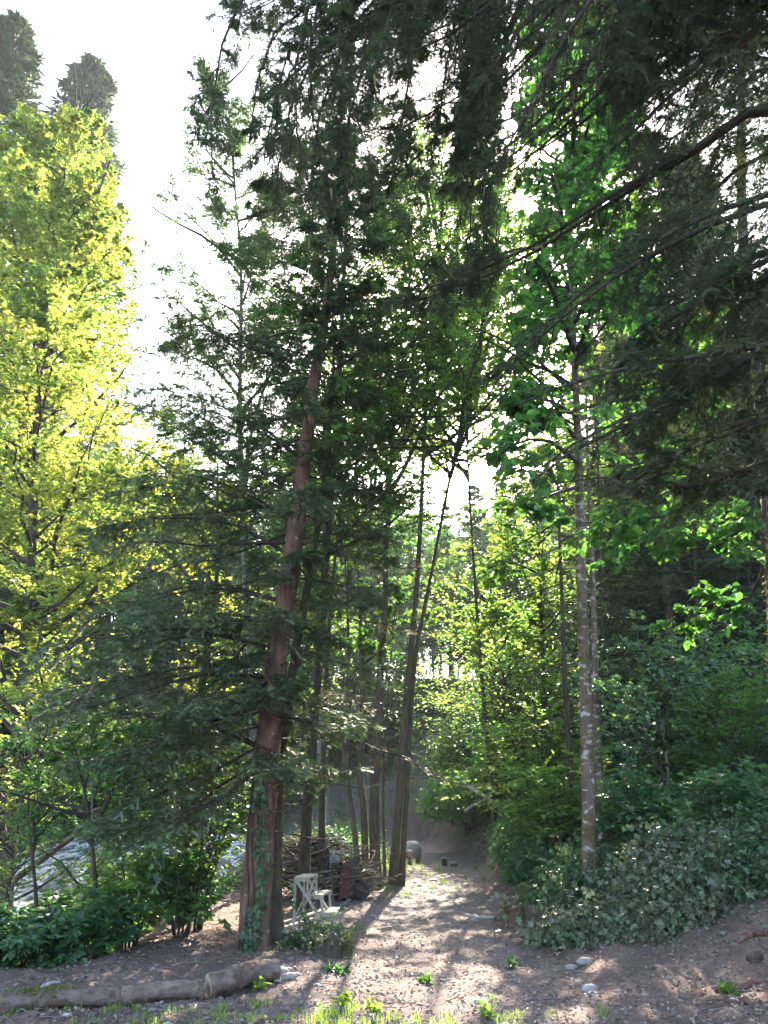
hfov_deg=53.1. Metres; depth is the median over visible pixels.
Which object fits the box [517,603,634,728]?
sapling
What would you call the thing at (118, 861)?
sapling
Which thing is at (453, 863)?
cut stump
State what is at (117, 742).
sapling
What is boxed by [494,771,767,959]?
ivy mound
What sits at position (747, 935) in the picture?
tree root
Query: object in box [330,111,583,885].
hornbeam tree
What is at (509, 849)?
bush
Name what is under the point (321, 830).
spruce tree
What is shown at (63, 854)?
stream
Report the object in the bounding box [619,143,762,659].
spruce tree
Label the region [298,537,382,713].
beech tree
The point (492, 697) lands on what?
shrub
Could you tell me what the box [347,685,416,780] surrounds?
sapling
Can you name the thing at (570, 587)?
young fir
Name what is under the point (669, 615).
pine tree
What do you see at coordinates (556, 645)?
sapling
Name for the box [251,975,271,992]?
seedling
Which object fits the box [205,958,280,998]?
log
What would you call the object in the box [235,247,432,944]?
tree
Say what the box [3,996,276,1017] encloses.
grass
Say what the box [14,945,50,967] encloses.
shrub
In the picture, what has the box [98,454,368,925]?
alder tree
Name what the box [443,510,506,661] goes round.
spruce tree
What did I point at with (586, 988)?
stone
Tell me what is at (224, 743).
sapling
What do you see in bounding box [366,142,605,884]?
hornbeam tree
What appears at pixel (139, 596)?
beech tree
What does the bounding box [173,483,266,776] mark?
spruce tree
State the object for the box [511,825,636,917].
ivy mound
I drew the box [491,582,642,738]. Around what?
sapling
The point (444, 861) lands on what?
cut stump
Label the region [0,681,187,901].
sapling
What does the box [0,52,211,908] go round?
beech tree
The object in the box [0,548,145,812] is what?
beech tree
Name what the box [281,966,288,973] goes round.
stone
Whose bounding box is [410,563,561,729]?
maple tree
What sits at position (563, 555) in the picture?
beech tree
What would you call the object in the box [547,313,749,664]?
pine tree
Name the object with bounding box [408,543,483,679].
beech tree
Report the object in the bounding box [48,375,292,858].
maple tree
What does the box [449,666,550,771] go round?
sapling
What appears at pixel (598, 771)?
tree
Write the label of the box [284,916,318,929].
board
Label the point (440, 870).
grass
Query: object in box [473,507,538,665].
fir tree
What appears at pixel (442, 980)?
gravel
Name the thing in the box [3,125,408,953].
fir tree
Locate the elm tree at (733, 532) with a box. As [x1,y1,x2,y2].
[552,31,767,701]
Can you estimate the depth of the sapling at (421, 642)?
43.46 m
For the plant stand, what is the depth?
10.21 m
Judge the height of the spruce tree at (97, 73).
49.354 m
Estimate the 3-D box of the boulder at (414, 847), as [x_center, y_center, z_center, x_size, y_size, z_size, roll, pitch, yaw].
[0.731,9.556,21.525,0.624,0.658,0.658,-14,-25,33]
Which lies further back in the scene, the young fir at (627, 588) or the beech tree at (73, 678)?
the beech tree at (73, 678)
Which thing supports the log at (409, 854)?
on the log at (413, 858)
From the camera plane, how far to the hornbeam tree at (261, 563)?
56.37 m
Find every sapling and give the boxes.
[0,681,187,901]
[0,704,159,956]
[0,706,100,954]
[0,793,99,953]
[69,701,186,926]
[96,804,176,883]
[143,743,248,888]
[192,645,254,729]
[208,742,247,792]
[221,690,261,810]
[284,685,359,811]
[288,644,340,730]
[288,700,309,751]
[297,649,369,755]
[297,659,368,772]
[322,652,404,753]
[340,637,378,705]
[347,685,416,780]
[358,641,433,745]
[365,630,425,749]
[366,599,415,695]
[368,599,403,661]
[394,632,429,696]
[403,619,438,682]
[414,648,460,717]
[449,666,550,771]
[451,647,559,816]
[458,695,489,755]
[466,653,577,779]
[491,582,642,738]
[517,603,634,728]
[530,610,635,741]
[569,609,767,838]
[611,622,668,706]
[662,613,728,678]
[705,536,761,657]
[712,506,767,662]
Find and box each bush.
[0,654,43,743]
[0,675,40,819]
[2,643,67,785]
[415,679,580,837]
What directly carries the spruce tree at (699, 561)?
on the ground at (440, 845)
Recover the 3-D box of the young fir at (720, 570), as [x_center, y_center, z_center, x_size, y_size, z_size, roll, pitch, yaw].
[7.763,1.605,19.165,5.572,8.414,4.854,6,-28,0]
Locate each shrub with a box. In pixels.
[0,897,55,967]
[0,903,80,967]
[14,885,99,958]
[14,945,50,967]
[27,886,162,967]
[58,840,184,949]
[77,844,182,914]
[111,837,240,937]
[114,732,309,931]
[384,673,486,824]
[390,618,536,766]
[391,523,591,779]
[427,608,591,785]
[434,683,610,841]
[469,741,638,862]
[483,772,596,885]
[535,629,725,774]
[542,769,677,845]
[578,779,730,856]
[611,727,753,799]
[619,758,765,830]
[645,604,767,774]
[649,640,767,781]
[666,755,767,827]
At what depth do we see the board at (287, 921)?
10.73 m
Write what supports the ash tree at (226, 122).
on the ground at (440, 845)
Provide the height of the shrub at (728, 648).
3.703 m
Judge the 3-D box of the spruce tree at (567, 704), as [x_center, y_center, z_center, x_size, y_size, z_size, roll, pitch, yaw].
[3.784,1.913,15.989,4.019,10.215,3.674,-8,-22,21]
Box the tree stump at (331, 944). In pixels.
[294,925,367,958]
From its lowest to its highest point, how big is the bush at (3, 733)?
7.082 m
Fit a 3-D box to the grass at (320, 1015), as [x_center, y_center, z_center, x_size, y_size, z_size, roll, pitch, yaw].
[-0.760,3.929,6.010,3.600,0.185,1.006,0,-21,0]
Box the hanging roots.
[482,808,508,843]
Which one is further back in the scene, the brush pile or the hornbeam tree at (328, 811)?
the hornbeam tree at (328, 811)
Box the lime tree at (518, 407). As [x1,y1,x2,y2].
[453,0,667,903]
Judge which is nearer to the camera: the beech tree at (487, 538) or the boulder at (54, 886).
the boulder at (54, 886)
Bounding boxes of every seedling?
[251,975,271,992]
[321,959,336,971]
[331,986,352,1006]
[333,962,351,975]
[360,995,383,1013]
[415,972,433,984]
[476,999,499,1020]
[505,955,517,968]
[716,979,741,995]
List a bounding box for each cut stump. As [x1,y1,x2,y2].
[441,857,446,865]
[450,861,456,866]
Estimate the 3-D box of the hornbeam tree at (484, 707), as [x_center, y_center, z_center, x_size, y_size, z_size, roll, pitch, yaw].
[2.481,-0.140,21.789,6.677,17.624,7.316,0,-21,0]
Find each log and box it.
[0,982,119,1015]
[120,979,205,1005]
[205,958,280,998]
[406,849,412,857]
[409,856,415,864]
[462,780,502,808]
[464,799,485,812]
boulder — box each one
[42,875,68,889]
[69,880,88,897]
[216,858,231,869]
[240,853,244,864]
[400,841,421,861]
[513,882,532,900]
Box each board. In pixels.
[284,910,323,924]
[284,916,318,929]
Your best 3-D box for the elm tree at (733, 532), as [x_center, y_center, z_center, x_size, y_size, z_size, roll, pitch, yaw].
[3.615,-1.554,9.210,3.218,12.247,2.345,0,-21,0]
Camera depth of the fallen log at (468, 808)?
19.70 m
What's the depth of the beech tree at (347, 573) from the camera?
56.05 m
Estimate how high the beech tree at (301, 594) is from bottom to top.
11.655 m
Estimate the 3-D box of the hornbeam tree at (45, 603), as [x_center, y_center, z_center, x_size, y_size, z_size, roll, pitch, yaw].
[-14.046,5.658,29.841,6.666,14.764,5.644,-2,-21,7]
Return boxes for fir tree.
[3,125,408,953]
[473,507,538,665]
[482,505,558,653]
[536,339,695,703]
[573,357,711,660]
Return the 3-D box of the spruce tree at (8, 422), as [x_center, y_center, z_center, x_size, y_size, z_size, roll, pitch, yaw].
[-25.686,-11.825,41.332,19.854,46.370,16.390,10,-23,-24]
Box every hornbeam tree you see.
[0,487,105,842]
[241,348,479,835]
[246,144,513,886]
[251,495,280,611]
[266,479,421,866]
[270,277,451,881]
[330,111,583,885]
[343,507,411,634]
[352,591,408,880]
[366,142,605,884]
[369,488,453,680]
[373,235,564,832]
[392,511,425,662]
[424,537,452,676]
[546,332,693,628]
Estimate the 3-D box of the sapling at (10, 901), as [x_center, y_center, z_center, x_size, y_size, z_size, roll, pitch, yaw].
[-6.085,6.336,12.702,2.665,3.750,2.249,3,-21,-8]
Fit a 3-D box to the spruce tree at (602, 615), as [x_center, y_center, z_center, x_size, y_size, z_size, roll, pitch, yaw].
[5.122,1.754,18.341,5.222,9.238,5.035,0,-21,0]
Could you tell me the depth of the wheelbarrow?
13.08 m
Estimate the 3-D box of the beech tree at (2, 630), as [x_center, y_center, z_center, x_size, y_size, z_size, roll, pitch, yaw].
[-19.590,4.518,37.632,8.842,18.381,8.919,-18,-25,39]
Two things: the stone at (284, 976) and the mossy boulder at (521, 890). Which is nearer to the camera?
the stone at (284, 976)
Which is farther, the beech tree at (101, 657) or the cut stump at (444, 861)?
the beech tree at (101, 657)
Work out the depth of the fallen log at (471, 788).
20.98 m
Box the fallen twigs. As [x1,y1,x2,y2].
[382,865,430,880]
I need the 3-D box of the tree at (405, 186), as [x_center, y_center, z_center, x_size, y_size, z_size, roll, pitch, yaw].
[-0.612,-3.499,15.689,7.319,20.962,8.232,0,-21,0]
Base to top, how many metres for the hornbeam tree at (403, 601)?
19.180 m
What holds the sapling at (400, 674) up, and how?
on the ground at (440, 845)
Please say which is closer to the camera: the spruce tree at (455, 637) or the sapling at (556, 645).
the sapling at (556, 645)
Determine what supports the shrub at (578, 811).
on the ground at (440, 845)
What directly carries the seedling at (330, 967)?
on the ground at (440, 845)
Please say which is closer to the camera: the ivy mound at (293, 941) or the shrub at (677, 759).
the ivy mound at (293, 941)
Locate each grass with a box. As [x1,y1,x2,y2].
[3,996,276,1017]
[64,998,513,1023]
[218,993,611,1023]
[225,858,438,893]
[386,864,485,896]
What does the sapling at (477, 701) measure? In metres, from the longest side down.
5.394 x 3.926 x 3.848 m
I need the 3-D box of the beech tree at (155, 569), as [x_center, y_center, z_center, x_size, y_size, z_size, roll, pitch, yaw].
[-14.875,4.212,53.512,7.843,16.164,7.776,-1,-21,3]
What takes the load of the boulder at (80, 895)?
on the ground at (440, 845)
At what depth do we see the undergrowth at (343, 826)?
20.07 m
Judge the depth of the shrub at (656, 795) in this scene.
11.28 m
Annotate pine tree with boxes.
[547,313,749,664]
[567,270,762,714]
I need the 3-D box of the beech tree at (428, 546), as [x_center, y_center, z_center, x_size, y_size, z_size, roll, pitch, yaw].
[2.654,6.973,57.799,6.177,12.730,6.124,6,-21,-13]
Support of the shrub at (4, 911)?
on the ground at (440, 845)
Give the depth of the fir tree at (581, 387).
29.72 m
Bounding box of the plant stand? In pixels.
[292,874,344,928]
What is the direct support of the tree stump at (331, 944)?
on the ground at (440, 845)
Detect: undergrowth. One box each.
[0,624,767,965]
[200,818,391,894]
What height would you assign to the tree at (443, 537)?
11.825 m
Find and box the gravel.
[3,860,766,1023]
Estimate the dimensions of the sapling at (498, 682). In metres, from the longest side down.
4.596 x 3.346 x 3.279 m
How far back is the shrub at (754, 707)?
13.01 m
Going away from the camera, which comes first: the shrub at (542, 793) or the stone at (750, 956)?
the stone at (750, 956)
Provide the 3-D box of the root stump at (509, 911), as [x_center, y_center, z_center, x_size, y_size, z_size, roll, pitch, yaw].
[1.736,5.368,10.364,0.532,0.519,0.474,14,-25,-34]
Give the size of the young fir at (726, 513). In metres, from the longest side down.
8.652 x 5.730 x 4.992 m
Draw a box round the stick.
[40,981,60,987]
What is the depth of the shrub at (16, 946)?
8.22 m
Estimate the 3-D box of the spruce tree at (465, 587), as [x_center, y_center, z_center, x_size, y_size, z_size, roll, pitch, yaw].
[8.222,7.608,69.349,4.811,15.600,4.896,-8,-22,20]
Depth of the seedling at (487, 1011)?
6.16 m
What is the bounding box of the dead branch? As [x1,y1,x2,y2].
[464,913,498,919]
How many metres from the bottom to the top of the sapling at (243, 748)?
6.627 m
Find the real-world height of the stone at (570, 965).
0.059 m
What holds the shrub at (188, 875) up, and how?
on the ground at (440, 845)
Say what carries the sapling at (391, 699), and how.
on the ground at (440, 845)
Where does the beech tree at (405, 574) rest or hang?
on the ground at (440, 845)
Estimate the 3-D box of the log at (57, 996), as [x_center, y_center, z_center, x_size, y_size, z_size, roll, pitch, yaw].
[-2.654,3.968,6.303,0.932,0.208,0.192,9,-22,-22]
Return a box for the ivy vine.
[236,746,273,953]
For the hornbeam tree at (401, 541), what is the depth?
53.66 m
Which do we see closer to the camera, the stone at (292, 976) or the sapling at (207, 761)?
the stone at (292, 976)
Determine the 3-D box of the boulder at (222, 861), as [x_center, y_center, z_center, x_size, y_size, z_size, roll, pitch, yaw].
[-5.418,11.749,25.510,0.796,0.524,0.544,15,-25,-34]
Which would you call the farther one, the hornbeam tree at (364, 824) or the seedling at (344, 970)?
the hornbeam tree at (364, 824)
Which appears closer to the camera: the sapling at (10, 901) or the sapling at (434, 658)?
the sapling at (10, 901)
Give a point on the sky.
(146, 45)
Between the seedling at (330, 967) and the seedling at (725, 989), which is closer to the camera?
the seedling at (725, 989)
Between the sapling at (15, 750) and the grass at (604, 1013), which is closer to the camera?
the grass at (604, 1013)
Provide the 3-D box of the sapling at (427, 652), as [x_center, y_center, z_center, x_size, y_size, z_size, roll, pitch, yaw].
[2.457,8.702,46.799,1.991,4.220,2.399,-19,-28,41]
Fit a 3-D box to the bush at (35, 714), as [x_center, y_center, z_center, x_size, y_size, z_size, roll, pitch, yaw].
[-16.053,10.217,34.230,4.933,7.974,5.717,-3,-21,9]
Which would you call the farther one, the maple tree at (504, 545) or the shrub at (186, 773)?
the maple tree at (504, 545)
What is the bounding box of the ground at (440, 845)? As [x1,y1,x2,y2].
[0,625,767,1023]
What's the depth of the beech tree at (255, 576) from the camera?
54.59 m
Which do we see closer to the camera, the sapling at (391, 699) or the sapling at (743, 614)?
the sapling at (743, 614)
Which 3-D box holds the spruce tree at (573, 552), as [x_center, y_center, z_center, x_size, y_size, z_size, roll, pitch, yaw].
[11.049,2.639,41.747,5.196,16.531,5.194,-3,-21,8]
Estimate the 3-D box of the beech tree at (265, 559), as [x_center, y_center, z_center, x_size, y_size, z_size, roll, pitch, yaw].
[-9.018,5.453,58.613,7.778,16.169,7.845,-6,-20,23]
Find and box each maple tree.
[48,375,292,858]
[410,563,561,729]
[437,402,649,766]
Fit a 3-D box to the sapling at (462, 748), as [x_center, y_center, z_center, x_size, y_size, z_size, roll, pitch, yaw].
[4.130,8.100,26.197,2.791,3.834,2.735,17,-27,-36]
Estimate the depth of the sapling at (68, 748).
9.78 m
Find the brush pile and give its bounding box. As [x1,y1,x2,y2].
[220,819,402,903]
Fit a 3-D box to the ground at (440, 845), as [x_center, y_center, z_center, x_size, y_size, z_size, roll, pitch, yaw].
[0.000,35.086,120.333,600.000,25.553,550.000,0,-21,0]
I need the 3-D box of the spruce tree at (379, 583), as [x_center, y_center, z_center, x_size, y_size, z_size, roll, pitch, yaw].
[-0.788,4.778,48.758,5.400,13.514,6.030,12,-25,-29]
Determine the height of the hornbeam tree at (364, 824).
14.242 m
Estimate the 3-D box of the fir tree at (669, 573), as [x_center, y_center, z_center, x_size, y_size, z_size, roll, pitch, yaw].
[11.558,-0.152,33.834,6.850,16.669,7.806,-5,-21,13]
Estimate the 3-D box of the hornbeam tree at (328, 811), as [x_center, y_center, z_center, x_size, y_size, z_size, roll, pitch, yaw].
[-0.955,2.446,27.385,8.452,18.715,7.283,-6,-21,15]
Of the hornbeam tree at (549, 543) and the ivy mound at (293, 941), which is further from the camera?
the hornbeam tree at (549, 543)
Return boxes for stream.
[14,834,287,928]
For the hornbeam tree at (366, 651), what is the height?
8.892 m
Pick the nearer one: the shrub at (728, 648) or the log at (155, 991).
the log at (155, 991)
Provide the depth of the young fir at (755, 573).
20.57 m
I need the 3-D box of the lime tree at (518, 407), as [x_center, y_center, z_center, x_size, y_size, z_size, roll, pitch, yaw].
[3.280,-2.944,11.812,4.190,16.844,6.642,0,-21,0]
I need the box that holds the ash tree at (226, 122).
[111,11,361,787]
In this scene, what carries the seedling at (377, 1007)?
on the ground at (440, 845)
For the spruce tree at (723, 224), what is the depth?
28.03 m
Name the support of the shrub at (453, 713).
on the ground at (440, 845)
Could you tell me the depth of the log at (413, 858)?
20.76 m
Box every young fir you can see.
[534,539,672,745]
[546,525,636,694]
[586,484,733,694]
[590,441,767,724]
[598,529,706,717]
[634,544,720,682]
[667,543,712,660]
[693,477,766,668]
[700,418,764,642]
[708,534,765,662]
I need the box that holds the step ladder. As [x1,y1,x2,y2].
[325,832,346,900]
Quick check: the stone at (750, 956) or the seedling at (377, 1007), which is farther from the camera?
the stone at (750, 956)
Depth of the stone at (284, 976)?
7.20 m
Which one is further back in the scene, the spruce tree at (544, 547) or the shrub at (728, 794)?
the spruce tree at (544, 547)
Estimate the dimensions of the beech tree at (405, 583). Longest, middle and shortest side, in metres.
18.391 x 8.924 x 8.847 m
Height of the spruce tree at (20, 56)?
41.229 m
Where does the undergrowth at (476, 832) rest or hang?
on the ground at (440, 845)
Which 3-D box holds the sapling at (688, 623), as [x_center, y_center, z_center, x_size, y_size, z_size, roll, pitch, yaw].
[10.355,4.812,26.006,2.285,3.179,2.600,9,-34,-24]
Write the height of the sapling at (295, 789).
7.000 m
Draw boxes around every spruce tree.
[0,7,89,684]
[0,50,177,701]
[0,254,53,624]
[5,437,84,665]
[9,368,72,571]
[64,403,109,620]
[82,464,234,813]
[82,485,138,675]
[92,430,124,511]
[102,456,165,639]
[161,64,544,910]
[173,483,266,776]
[182,0,767,561]
[187,398,350,822]
[245,371,473,901]
[341,500,409,689]
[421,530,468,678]
[439,484,502,674]
[441,549,481,674]
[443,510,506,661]
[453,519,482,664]
[466,377,659,846]
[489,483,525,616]
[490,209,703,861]
[509,419,717,782]
[522,470,569,643]
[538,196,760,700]
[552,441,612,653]
[606,142,767,654]
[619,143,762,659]
[653,166,767,648]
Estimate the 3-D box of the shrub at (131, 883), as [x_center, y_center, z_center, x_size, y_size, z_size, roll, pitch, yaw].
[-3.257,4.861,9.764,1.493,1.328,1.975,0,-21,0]
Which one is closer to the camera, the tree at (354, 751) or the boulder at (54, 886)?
the boulder at (54, 886)
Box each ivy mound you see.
[272,873,366,956]
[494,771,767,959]
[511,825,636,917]
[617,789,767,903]
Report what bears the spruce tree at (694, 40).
on the ground at (440, 845)
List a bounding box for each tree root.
[692,975,767,996]
[696,994,759,1005]
[735,927,767,943]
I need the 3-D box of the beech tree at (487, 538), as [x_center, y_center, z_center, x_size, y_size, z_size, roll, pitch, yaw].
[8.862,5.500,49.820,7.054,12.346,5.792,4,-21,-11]
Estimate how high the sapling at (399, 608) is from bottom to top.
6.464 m
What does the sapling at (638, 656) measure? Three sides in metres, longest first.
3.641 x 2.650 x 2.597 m
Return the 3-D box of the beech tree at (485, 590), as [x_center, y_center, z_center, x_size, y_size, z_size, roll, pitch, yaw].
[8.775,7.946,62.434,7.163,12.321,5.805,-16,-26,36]
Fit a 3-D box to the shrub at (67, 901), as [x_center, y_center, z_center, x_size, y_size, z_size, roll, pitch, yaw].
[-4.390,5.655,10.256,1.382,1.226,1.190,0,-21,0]
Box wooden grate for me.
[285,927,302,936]
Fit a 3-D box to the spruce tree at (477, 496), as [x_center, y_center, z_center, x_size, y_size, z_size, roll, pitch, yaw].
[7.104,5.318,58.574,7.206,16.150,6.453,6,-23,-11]
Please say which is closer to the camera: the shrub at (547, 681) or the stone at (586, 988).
the stone at (586, 988)
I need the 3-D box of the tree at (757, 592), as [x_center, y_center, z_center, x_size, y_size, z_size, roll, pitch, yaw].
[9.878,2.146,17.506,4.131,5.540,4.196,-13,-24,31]
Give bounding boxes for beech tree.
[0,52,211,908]
[0,437,74,708]
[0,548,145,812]
[0,555,106,827]
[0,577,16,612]
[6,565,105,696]
[11,614,128,829]
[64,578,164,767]
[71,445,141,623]
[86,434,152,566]
[109,450,203,710]
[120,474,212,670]
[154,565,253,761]
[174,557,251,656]
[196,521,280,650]
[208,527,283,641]
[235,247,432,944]
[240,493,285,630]
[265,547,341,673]
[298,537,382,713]
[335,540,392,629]
[369,510,441,660]
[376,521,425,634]
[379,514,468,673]
[391,528,451,684]
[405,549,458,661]
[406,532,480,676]
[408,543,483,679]
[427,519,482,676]
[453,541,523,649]
[471,512,553,635]
[503,470,601,616]
[555,318,682,678]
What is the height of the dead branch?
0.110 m
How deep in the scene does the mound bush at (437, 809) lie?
22.98 m
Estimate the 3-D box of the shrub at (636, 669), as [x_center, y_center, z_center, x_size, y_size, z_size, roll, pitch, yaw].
[5.413,4.276,16.998,4.153,3.318,3.017,-9,-22,23]
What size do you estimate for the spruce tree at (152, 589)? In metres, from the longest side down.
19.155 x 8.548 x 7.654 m
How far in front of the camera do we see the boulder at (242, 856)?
26.25 m
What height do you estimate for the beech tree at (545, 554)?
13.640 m
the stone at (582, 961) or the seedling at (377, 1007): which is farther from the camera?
the stone at (582, 961)
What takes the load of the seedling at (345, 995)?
on the ground at (440, 845)
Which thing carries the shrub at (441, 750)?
on the ground at (440, 845)
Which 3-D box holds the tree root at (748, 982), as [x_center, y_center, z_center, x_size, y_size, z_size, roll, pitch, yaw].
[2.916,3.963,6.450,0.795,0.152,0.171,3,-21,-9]
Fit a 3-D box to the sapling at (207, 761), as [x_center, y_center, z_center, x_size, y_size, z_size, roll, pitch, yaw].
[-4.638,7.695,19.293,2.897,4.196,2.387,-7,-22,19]
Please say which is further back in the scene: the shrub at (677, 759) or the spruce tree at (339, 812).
the spruce tree at (339, 812)
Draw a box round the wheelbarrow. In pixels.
[336,848,368,900]
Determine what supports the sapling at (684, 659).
on the ground at (440, 845)
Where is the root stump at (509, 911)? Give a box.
[494,893,530,929]
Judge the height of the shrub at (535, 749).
3.573 m
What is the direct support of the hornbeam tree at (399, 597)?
on the ground at (440, 845)
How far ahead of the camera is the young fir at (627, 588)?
20.49 m
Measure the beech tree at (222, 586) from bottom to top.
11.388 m
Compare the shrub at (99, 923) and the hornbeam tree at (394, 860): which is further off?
the hornbeam tree at (394, 860)
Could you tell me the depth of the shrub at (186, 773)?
10.36 m
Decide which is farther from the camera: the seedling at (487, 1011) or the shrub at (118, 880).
the shrub at (118, 880)
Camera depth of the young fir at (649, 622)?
22.53 m
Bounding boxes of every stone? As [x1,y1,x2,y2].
[280,973,288,980]
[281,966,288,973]
[286,972,295,980]
[426,898,435,901]
[564,964,577,969]
[576,957,591,965]
[582,983,597,992]
[745,950,762,962]
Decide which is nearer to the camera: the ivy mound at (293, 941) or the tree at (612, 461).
the ivy mound at (293, 941)
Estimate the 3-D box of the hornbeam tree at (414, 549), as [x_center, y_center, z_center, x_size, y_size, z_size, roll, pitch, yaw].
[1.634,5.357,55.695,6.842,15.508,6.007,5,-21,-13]
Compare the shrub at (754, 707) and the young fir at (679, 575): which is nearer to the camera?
the shrub at (754, 707)
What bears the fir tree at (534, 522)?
on the ground at (440, 845)
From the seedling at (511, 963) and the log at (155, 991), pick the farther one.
the seedling at (511, 963)
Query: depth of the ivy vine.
8.90 m
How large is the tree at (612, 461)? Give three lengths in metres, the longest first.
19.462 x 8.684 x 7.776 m
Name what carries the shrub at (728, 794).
on the ground at (440, 845)
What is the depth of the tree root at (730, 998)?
6.04 m
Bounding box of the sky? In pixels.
[0,0,767,678]

